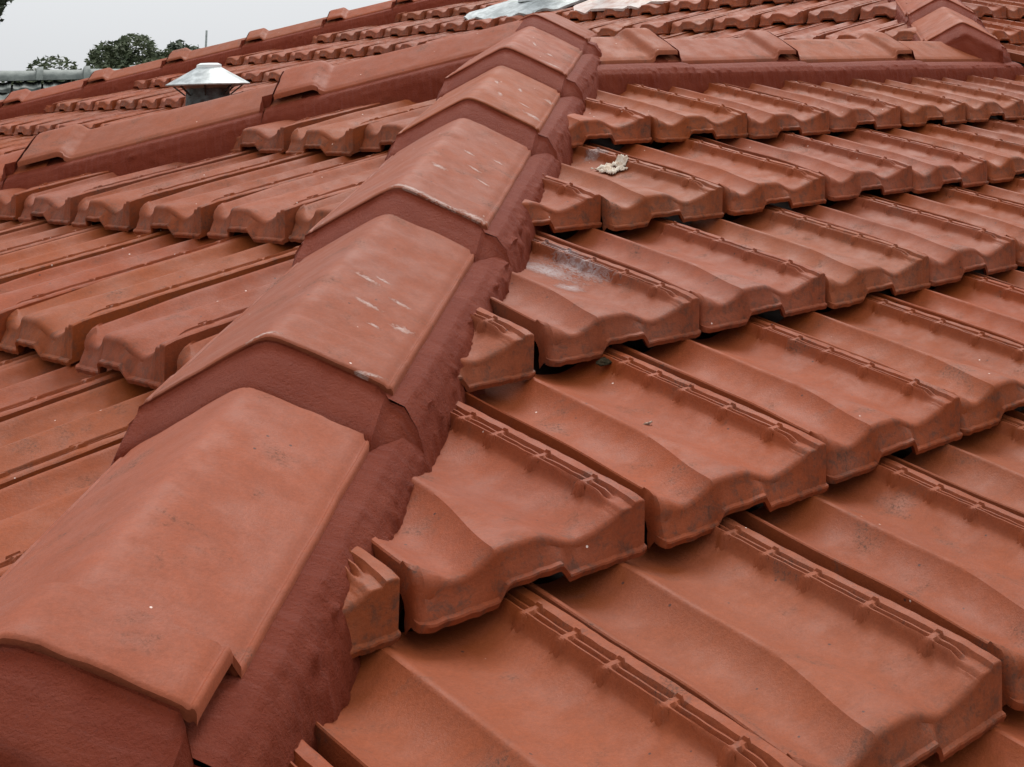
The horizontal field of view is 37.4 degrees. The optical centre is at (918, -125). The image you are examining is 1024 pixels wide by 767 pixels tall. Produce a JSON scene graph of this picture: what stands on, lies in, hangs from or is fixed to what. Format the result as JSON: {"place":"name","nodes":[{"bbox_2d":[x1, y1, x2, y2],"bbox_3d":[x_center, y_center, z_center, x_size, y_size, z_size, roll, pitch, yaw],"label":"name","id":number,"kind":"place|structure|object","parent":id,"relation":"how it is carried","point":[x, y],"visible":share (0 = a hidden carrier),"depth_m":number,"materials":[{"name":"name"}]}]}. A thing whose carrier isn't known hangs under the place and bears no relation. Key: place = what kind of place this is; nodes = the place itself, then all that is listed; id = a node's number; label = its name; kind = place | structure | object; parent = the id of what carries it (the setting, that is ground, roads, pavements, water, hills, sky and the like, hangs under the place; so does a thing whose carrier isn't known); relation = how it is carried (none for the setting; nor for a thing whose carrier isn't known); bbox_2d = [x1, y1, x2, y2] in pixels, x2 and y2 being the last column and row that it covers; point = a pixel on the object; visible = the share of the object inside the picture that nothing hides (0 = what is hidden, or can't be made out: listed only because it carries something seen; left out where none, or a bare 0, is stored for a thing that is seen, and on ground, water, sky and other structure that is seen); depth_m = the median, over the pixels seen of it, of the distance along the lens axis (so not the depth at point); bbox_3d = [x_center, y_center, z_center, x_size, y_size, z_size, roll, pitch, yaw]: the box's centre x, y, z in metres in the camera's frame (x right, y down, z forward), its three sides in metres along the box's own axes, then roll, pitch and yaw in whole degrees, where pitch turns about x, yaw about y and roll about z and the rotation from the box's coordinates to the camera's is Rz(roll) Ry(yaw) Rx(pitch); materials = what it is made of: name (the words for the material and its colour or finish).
{"place":"outdoors","nodes":[
{"label":"outdoors","id":0,"kind":"place"},
{"bbox_2d":[0,0,389,81],"label":"sky","id":1,"kind":"structure","parent":0,"point":[30,30],"materials":[{"name":"white"}]},
{"bbox_2d":[0,0,1023,766],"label":"house roof","id":2,"kind":"structure","parent":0,"point":[328,438],"depth_m":1.57,"materials":[{"name":"tile"}]},
{"bbox_2d":[205,30,207,46],"bbox_3d":[-13.377,5.906,26.237,0.065,6.000,0.065,-4,-9,15],"label":"antenna mast","id":3,"kind":"object","parent":2,"relation":"on","point":[206,32],"visible":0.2,"depth_m":26.65,"materials":[{"name":"metal"}]},
{"bbox_2d":[165,63,249,105],"bbox_3d":[-3.243,1.022,6.431,0.348,0.327,0.348,-6,-9,23],"label":"roof vent","id":4,"kind":"object","parent":2,"relation":"on","point":[201,82],"visible":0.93,"depth_m":6.36,"materials":[{"name":"metal"}]},
{"bbox_2d":[464,0,584,19],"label":"metal flashing","id":5,"kind":"object","parent":2,"relation":"on","point":[508,8],"visible":0.94,"depth_m":7.05,"materials":[{"name":"metal"}]},
{"bbox_2d":[596,357,614,365],"bbox_3d":[-0.375,0.587,1.701,0.017,0.006,0.039,15,4,39],"label":"moss clump","id":6,"kind":"object","parent":2,"relation":"on","point":[602,361],"visible":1,"depth_m":1.69,"materials":[{"name":"plant"}]},
{"bbox_2d":[590,154,628,174],"bbox_3d":[-0.526,0.497,2.427,0.052,0.034,0.054,15,4,39],"label":"cream flake","id":7,"kind":"object","parent":2,"relation":"on","point":[620,162],"visible":1,"depth_m":2.43,"materials":[{"name":"beige"}]},
{"bbox_2d":[573,0,669,14],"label":"vent pipe","id":8,"kind":"object","parent":2,"relation":"on","point":[585,7],"visible":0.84,"depth_m":6.46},
{"label":"ground","id":9,"kind":"structure","parent":0,"visible":0},
{"bbox_2d":[0,0,13,21],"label":"gum tree","id":10,"kind":"object","parent":9,"relation":"on","point":[3,4],"visible":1,"depth_m":13.27,"materials":[{"name":"green plant"}]},
{"bbox_2d":[11,55,119,84],"bbox_3d":[-17.659,6.142,28.453,3.564,5.053,3.554,-9,-11,37],"label":"leafy tree","id":11,"kind":"object","parent":9,"relation":"on","point":[60,63],"visible":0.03,"depth_m":28.94,"materials":[{"name":"green plant"}]},
{"bbox_2d":[0,65,134,99],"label":"neighbouring roof","id":12,"kind":"structure","parent":9,"relation":"on","point":[38,76],"depth_m":15.88,"materials":[{"name":"grey tile"}]},
{"bbox_2d":[84,33,173,68],"bbox_3d":[-17.284,6.231,30.861,2.412,5.570,2.421,-4,-9,15],"label":"leafy tree","id":13,"kind":"object","parent":9,"relation":"on","point":[120,53],"visible":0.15,"depth_m":30.86,"materials":[{"name":"green plant"}]},
{"bbox_2d":[166,39,199,50],"bbox_3d":[-17.361,6.621,33.183,0.860,5.497,0.879,2,-10,-26],"label":"leafy tree","id":14,"kind":"object","parent":9,"relation":"on","point":[177,45],"visible":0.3,"depth_m":33.33,"materials":[{"name":"green plant"}]}
]}

